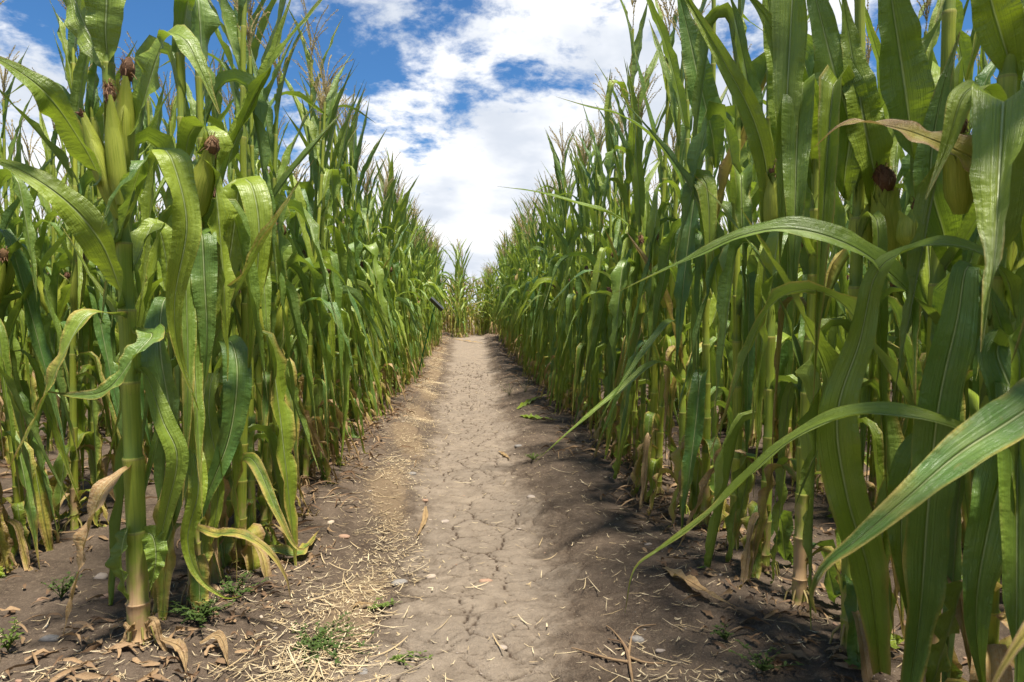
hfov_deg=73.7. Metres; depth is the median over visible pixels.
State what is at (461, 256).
maize plant
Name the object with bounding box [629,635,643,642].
stone
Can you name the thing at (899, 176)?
maize plant
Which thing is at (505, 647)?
stone
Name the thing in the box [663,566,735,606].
fallen leaf
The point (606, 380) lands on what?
maize plant
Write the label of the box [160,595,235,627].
weed
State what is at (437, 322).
maize plant
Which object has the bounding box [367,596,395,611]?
weed
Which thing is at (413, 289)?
maize plant
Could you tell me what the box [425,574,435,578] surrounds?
stone
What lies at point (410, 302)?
maize plant
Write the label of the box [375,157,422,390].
maize plant
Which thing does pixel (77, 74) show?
maize plant
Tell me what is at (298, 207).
maize plant
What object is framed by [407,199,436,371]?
maize plant
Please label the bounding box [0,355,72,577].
maize plant
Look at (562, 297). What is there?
maize plant
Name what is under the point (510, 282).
maize plant
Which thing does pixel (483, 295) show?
maize plant
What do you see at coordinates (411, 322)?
maize plant
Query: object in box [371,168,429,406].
maize plant
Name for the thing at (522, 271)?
maize plant
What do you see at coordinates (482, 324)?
maize field
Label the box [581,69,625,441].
maize plant
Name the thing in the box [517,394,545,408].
fallen leaf
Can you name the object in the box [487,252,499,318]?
maize plant
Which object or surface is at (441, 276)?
maize plant
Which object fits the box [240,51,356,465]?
maize plant
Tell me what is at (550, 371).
maize plant
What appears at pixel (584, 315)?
maize plant
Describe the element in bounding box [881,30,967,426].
maize plant
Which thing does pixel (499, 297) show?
maize plant
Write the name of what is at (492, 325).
maize plant
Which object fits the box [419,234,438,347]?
maize plant
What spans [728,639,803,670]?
weed
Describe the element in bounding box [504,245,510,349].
maize plant
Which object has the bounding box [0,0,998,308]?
sky
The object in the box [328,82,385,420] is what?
maize plant
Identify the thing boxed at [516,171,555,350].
maize plant
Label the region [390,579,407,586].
stone
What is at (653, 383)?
maize plant
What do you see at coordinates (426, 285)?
maize plant
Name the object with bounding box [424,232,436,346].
maize plant
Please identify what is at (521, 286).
maize plant
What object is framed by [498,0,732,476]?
maize plant
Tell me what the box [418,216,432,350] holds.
maize plant
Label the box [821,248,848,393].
maize plant
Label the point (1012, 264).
maize plant
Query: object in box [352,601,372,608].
fallen leaf
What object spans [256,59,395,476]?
maize plant
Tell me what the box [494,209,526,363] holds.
maize plant
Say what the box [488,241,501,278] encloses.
maize plant
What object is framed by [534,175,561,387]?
maize plant
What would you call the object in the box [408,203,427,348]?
maize plant
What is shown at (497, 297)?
maize plant
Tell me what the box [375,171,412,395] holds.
maize plant
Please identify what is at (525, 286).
maize plant
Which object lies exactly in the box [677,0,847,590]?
maize plant
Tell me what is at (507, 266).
maize plant
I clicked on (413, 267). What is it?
maize plant
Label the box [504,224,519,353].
maize plant
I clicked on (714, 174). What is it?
maize plant
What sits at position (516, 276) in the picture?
maize plant
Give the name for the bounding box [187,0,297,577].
maize plant
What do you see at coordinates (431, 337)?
maize plant
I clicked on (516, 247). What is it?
maize plant
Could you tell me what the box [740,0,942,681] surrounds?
maize plant
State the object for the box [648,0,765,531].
maize plant
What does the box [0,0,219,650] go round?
maize plant
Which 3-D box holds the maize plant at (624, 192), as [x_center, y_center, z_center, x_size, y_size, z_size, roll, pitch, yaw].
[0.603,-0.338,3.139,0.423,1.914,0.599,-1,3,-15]
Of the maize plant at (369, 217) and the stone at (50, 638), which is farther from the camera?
the maize plant at (369, 217)
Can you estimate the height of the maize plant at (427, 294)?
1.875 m
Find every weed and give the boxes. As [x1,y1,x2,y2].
[0,617,24,651]
[41,571,81,597]
[52,525,61,542]
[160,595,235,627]
[209,571,269,597]
[288,611,377,666]
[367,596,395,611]
[389,650,432,666]
[525,453,542,459]
[710,622,733,639]
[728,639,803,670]
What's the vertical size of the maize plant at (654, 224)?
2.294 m
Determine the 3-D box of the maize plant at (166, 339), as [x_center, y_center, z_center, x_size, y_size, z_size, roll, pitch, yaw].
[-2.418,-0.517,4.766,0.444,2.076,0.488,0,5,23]
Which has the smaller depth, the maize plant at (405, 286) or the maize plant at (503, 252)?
the maize plant at (405, 286)
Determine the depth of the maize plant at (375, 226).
5.42 m
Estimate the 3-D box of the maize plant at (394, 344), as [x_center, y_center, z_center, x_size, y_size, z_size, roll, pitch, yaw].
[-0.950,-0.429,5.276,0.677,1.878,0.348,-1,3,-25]
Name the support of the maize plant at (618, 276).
on the ground
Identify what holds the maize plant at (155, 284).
on the ground
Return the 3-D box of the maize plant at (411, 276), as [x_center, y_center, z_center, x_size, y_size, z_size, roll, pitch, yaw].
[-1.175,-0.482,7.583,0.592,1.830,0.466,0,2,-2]
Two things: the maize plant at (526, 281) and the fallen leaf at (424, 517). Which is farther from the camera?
the maize plant at (526, 281)
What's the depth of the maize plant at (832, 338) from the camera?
2.58 m
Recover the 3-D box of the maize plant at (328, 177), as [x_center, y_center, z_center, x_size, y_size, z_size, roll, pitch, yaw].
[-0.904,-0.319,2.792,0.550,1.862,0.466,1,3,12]
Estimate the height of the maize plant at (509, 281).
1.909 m
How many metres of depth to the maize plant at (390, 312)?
4.85 m
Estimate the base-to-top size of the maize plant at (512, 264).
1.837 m
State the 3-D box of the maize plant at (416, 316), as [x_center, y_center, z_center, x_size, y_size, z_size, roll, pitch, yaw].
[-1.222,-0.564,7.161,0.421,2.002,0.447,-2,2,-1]
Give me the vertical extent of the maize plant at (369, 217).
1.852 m
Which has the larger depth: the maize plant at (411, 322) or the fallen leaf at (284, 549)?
the maize plant at (411, 322)
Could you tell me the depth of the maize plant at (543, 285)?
6.35 m
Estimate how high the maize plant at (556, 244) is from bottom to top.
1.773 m
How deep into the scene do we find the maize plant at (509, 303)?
9.29 m
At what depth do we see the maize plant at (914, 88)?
1.11 m
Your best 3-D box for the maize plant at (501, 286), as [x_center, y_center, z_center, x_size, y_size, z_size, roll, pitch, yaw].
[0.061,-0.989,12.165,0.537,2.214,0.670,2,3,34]
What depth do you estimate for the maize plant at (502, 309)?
12.51 m
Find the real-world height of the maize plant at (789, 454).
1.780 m
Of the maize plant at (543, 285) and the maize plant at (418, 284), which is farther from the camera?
the maize plant at (418, 284)
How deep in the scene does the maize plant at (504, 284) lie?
12.33 m
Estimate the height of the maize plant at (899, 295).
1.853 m
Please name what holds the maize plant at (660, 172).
on the ground
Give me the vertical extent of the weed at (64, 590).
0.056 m
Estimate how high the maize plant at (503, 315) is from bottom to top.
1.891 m
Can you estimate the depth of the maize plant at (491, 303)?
17.45 m
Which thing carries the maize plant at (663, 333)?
on the ground
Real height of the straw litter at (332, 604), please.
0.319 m
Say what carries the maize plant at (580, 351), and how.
on the ground
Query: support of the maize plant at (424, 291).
on the ground
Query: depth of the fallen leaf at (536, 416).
4.47 m
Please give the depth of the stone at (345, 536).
2.37 m
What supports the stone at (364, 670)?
on the path
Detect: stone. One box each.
[38,634,60,641]
[93,572,107,578]
[99,594,108,598]
[339,534,349,538]
[358,667,367,673]
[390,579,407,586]
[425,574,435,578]
[479,578,492,581]
[498,645,507,650]
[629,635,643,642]
[655,649,664,652]
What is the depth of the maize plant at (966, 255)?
1.80 m
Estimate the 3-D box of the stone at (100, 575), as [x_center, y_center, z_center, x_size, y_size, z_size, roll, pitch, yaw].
[-1.103,0.635,1.835,0.036,0.021,0.037,0,2,-4]
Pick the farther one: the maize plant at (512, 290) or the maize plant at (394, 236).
the maize plant at (512, 290)
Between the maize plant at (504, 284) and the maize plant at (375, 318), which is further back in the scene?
the maize plant at (504, 284)
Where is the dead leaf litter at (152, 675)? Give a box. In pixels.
[0,333,1002,681]
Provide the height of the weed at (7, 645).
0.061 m
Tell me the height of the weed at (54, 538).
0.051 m
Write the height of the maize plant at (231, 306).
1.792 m
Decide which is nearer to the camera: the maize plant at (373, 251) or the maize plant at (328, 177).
the maize plant at (328, 177)
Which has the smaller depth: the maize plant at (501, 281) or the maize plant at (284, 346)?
the maize plant at (284, 346)
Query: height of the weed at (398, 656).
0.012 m
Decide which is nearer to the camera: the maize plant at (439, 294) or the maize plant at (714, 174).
the maize plant at (714, 174)
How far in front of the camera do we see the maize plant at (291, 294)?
2.17 m
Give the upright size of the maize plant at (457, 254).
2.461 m
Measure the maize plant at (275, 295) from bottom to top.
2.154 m
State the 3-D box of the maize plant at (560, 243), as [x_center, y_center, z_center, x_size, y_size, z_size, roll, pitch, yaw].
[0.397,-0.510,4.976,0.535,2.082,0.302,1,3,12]
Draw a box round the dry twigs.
[572,624,666,681]
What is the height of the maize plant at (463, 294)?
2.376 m
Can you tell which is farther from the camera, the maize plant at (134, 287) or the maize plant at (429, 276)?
the maize plant at (429, 276)
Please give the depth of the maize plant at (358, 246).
3.60 m
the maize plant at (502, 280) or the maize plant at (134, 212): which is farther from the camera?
the maize plant at (502, 280)
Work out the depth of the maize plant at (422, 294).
8.34 m
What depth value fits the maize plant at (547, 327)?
5.86 m
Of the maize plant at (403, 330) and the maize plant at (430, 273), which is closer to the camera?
the maize plant at (403, 330)
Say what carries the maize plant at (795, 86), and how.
on the ground
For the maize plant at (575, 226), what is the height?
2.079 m
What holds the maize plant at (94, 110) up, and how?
on the ground
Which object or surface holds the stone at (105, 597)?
on the ground
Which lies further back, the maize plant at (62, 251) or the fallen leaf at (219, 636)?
the maize plant at (62, 251)
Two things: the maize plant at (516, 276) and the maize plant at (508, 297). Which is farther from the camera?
the maize plant at (508, 297)
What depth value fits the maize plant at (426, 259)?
8.70 m
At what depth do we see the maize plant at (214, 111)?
3.78 m
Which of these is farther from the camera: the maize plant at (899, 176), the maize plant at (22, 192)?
the maize plant at (899, 176)
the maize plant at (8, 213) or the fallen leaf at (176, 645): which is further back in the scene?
the maize plant at (8, 213)
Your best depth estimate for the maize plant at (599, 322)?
3.60 m
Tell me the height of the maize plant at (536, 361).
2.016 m
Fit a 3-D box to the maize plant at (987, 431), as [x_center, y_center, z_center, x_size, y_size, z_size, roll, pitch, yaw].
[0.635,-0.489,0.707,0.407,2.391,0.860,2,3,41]
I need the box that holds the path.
[350,337,561,681]
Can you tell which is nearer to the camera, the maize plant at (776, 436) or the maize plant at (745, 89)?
the maize plant at (745, 89)
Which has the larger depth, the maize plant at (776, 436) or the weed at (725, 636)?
the maize plant at (776, 436)
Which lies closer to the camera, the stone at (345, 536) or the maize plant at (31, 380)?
the stone at (345, 536)
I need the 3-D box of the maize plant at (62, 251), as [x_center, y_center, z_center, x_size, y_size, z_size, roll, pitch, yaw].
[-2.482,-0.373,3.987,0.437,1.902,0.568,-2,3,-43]
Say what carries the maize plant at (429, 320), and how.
on the ground
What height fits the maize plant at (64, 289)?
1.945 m
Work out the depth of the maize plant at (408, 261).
6.80 m
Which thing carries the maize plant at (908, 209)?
on the ground
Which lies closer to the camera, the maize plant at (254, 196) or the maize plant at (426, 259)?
the maize plant at (254, 196)
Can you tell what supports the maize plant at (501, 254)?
on the ground
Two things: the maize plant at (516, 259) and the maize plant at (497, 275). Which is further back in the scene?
the maize plant at (497, 275)
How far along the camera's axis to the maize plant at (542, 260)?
6.92 m
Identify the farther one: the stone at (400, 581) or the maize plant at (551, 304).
the maize plant at (551, 304)
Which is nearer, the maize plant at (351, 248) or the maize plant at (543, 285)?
the maize plant at (351, 248)
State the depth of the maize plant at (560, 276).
5.20 m
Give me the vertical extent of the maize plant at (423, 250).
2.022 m
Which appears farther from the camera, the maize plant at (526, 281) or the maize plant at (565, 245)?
the maize plant at (526, 281)
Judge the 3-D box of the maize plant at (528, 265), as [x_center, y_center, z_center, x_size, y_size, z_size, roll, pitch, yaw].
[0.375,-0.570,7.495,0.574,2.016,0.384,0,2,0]
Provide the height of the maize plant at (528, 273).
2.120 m
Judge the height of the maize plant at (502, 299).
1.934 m
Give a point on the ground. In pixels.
(584, 617)
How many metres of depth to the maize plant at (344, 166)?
3.99 m
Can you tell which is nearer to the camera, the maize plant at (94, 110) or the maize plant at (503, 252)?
the maize plant at (94, 110)
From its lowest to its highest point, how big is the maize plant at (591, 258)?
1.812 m
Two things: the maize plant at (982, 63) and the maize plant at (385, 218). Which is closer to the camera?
the maize plant at (982, 63)
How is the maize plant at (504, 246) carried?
on the ground
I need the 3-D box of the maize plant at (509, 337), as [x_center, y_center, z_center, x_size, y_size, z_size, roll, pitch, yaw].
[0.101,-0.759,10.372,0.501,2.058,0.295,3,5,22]
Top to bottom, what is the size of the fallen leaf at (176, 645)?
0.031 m
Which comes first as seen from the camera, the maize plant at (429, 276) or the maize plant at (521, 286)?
the maize plant at (521, 286)
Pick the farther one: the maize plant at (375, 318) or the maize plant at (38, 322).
the maize plant at (375, 318)
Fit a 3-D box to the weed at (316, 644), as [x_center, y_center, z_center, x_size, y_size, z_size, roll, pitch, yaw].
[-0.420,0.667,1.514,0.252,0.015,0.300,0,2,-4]
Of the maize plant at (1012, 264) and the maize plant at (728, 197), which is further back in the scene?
the maize plant at (728, 197)
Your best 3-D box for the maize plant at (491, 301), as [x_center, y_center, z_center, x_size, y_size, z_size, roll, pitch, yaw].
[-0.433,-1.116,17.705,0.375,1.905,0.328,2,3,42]
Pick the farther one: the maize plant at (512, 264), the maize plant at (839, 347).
the maize plant at (512, 264)
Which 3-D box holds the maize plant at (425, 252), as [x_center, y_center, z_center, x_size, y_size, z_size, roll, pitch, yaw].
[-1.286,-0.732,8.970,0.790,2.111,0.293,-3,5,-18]
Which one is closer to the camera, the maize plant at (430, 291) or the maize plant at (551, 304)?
the maize plant at (551, 304)
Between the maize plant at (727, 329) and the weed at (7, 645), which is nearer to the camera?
the weed at (7, 645)
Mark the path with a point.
(486, 610)
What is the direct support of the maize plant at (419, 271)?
on the ground
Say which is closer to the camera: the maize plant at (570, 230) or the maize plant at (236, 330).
the maize plant at (236, 330)
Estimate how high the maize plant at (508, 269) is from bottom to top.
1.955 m
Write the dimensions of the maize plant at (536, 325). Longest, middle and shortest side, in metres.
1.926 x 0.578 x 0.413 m
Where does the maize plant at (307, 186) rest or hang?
on the ground
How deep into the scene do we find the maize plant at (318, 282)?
2.29 m
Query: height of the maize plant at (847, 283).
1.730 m
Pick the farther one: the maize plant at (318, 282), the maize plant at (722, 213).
the maize plant at (722, 213)
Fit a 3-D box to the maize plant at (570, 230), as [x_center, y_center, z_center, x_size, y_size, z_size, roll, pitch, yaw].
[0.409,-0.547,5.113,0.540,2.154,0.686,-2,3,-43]
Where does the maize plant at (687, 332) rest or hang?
on the ground
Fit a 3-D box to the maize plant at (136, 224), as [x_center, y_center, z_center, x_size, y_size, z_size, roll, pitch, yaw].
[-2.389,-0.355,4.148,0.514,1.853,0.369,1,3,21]
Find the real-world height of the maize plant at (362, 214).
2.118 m
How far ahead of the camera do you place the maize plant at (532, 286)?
7.65 m
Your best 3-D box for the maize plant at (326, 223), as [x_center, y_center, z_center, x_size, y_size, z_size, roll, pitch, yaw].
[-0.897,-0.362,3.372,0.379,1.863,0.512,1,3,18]
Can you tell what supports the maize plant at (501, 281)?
on the ground
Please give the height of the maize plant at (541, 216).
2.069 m
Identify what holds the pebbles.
on the ground
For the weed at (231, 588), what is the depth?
1.72 m
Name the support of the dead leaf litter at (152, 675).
on the ground
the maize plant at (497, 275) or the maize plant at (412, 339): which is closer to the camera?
the maize plant at (412, 339)
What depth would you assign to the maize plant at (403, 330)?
5.00 m
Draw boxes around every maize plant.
[0,0,101,571]
[0,0,153,488]
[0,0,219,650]
[0,45,41,458]
[0,49,54,467]
[0,228,81,555]
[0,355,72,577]
[1,67,93,453]
[2,1,122,535]
[21,98,111,441]
[28,31,164,528]
[49,181,111,436]
[58,0,313,619]
[60,55,197,473]
[85,196,161,429]
[96,29,217,466]
[105,0,353,585]
[115,194,166,415]
[132,199,152,299]
[137,181,180,398]
[144,66,204,455]
[150,49,233,446]
[156,146,232,411]
[159,0,339,523]
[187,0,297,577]
[203,41,235,358]
[208,0,318,574]
[215,0,380,511]
[216,84,240,360]
[222,67,265,419]
[223,87,284,352]
[234,0,360,531]
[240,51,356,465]
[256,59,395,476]
[259,166,300,400]
[262,0,374,457]
[266,115,298,387]
[276,25,353,486]
[282,70,369,458]
[286,79,400,439]
[294,73,393,384]
[301,73,378,439]
[318,115,377,426]
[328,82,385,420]
[336,94,400,419]
[337,82,410,421]
[341,174,410,410]
[342,156,402,397]
[344,139,388,418]
[348,156,394,415]
[348,161,405,392]
[362,166,437,402]
[362,188,423,386]
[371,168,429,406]
[374,199,418,348]
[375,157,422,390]
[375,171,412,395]
[377,147,419,394]
[378,179,408,392]
[378,188,416,372]
[379,205,430,379]
[385,177,430,382]
[391,193,433,380]
[393,183,425,383]
[394,250,418,363]
[399,211,416,378]
[404,215,430,376]
[405,202,446,370]
[406,202,430,368]
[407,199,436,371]
[408,195,443,365]
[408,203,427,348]
[408,214,457,367]
[408,228,436,373]
[410,205,440,332]
[410,232,441,369]
[411,209,450,358]
[414,229,430,365]
[417,216,447,336]
[417,221,435,357]
[417,236,430,349]
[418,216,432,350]
[418,237,434,355]
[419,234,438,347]
[420,234,434,353]
[422,233,435,353]
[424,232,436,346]
[426,237,441,355]
[427,225,445,339]
[429,238,436,344]
[430,245,440,339]
[431,244,450,285]
[432,233,452,342]
[432,241,462,345]
[432,243,438,345]
[434,235,455,345]
[437,244,451,309]
[437,245,449,335]
[441,237,478,336]
[441,239,493,336]
[443,235,476,337]
[448,250,493,336]
[466,262,499,333]
[469,265,497,318]
[477,270,499,333]
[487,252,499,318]
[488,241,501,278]
[489,265,497,333]
[490,222,521,350]
[490,234,514,352]
[490,273,507,334]
[491,245,506,333]
[492,223,512,346]
[492,244,507,341]
[493,235,508,340]
[493,250,501,335]
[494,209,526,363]
[494,229,510,313]
[494,242,502,335]
[494,247,507,337]
[496,198,545,362]
[496,244,515,345]
[497,220,533,353]
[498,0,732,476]
[498,239,519,353]
[498,243,509,344]
[499,226,511,332]
[499,242,528,358]
[500,237,517,353]
[502,208,528,356]
[502,214,533,361]
[502,249,513,350]
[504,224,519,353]
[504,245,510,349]
[505,225,517,356]
[505,239,520,353]
[506,213,529,359]
[506,213,554,373]
[508,209,528,362]
[508,229,526,365]
[509,122,605,406]
[509,188,544,375]
[511,262,527,343]
[512,212,538,349]
[513,198,539,366]
[515,202,538,366]
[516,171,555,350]
[517,229,546,374]
[518,172,574,386]
[519,184,581,367]
[519,215,548,374]
[519,216,539,368]
[521,200,547,376]
[524,178,551,362]
[524,195,548,377]
[528,124,601,404]
[528,176,552,377]
[528,183,555,384]
[529,187,557,383]
[531,126,608,405]
[533,177,591,392]
[534,0,762,519]
[534,121,604,415]
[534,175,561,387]
[537,175,574,388]
[539,166,604,400]
[543,127,622,424]
[546,60,678,448]
[550,124,604,416]
[555,110,645,428]
[558,121,601,412]
[560,65,678,460]
[564,119,624,427]
[566,130,607,412]
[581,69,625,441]
[586,102,650,450]
[594,0,746,508]
[594,55,668,461]
[612,0,706,482]
[614,0,984,681]
[621,0,901,550]
[625,0,1023,681]
[643,134,675,359]
[646,143,704,409]
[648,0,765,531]
[648,85,728,417]
[662,145,704,410]
[669,138,726,415]
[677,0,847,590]
[696,0,904,610]
[699,44,759,423]
[713,93,765,429]
[716,128,763,436]
[717,85,765,448]
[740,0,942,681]
[748,9,889,458]
[752,213,826,466]
[761,297,842,482]
[791,68,844,494]
[793,0,929,517]
[798,0,905,497]
[809,0,1023,681]
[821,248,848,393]
[830,202,848,339]
[844,168,902,396]
[870,0,968,504]
[880,141,920,432]
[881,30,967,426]
[888,0,995,492]
[890,46,980,369]
[897,72,1023,596]
[961,0,1023,547]
[965,47,990,415]
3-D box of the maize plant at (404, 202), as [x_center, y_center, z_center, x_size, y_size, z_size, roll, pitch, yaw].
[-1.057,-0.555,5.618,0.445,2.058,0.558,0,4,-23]
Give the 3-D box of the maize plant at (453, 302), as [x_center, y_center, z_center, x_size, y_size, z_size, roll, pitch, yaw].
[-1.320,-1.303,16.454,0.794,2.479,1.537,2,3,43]
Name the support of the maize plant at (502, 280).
on the ground
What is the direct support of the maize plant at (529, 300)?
on the ground
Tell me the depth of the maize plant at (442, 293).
14.11 m
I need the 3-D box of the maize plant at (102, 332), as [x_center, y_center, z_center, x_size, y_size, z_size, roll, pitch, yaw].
[-1.541,-0.251,2.516,0.469,1.817,0.350,-1,3,-24]
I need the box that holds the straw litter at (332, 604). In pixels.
[0,334,902,681]
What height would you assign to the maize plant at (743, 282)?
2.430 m
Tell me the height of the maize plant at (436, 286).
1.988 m
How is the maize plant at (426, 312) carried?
on the ground
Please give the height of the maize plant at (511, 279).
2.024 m
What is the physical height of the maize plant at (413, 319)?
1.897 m
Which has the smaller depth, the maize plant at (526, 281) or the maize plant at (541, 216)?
the maize plant at (541, 216)
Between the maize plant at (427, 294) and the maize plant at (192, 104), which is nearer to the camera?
the maize plant at (192, 104)
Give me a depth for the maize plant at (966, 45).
2.07 m
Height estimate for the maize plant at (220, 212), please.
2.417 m
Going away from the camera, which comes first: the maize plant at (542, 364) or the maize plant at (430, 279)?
the maize plant at (542, 364)
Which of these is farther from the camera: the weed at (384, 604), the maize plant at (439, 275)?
the maize plant at (439, 275)
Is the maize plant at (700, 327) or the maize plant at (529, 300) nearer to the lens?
the maize plant at (700, 327)
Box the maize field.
[0,74,1023,421]
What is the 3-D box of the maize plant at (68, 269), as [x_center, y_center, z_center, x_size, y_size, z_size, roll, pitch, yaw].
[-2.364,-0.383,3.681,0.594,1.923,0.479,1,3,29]
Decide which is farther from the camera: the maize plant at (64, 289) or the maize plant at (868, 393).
the maize plant at (64, 289)
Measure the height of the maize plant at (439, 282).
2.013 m
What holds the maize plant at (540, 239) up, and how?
on the ground
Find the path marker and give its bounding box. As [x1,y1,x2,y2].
[417,297,443,374]
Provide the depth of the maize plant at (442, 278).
13.37 m
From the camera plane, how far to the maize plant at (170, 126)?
3.18 m
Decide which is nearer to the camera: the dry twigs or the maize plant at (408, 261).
the dry twigs
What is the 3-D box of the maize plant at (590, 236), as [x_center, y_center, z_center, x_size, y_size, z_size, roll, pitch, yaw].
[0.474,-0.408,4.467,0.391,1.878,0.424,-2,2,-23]
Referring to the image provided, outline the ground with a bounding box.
[0,315,1014,681]
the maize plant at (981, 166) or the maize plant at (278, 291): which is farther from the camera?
the maize plant at (278, 291)
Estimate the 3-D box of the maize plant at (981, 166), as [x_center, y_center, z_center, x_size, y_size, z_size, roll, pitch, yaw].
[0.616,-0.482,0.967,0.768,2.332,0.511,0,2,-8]
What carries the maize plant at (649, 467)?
on the ground
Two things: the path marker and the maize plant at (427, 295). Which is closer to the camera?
the path marker
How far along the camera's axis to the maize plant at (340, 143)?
3.47 m
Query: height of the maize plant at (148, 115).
1.932 m
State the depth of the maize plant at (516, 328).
8.02 m
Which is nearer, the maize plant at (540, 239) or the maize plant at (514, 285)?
the maize plant at (540, 239)
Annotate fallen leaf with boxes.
[161,637,187,674]
[199,630,228,665]
[232,530,318,562]
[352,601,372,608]
[417,506,427,535]
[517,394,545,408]
[520,413,556,419]
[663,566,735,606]
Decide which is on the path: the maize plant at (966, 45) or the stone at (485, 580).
the stone at (485, 580)
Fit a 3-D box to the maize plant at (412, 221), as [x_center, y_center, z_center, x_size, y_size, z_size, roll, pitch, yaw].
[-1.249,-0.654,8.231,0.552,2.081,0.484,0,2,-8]
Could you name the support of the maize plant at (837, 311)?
on the ground
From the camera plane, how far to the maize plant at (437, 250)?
12.95 m
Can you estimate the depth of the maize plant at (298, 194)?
2.57 m
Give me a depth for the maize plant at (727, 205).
3.47 m
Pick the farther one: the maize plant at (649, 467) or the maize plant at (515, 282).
the maize plant at (515, 282)
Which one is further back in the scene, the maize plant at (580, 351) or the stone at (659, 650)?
the maize plant at (580, 351)
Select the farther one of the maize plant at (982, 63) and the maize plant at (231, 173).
the maize plant at (231, 173)
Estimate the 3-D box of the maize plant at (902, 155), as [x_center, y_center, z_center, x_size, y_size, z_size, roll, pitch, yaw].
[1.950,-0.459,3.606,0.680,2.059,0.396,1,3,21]
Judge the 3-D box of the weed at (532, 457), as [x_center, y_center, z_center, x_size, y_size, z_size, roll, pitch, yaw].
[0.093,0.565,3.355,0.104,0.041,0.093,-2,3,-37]
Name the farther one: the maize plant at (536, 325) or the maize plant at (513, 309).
the maize plant at (513, 309)
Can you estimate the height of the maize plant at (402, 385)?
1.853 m
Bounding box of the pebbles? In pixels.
[15,362,1002,681]

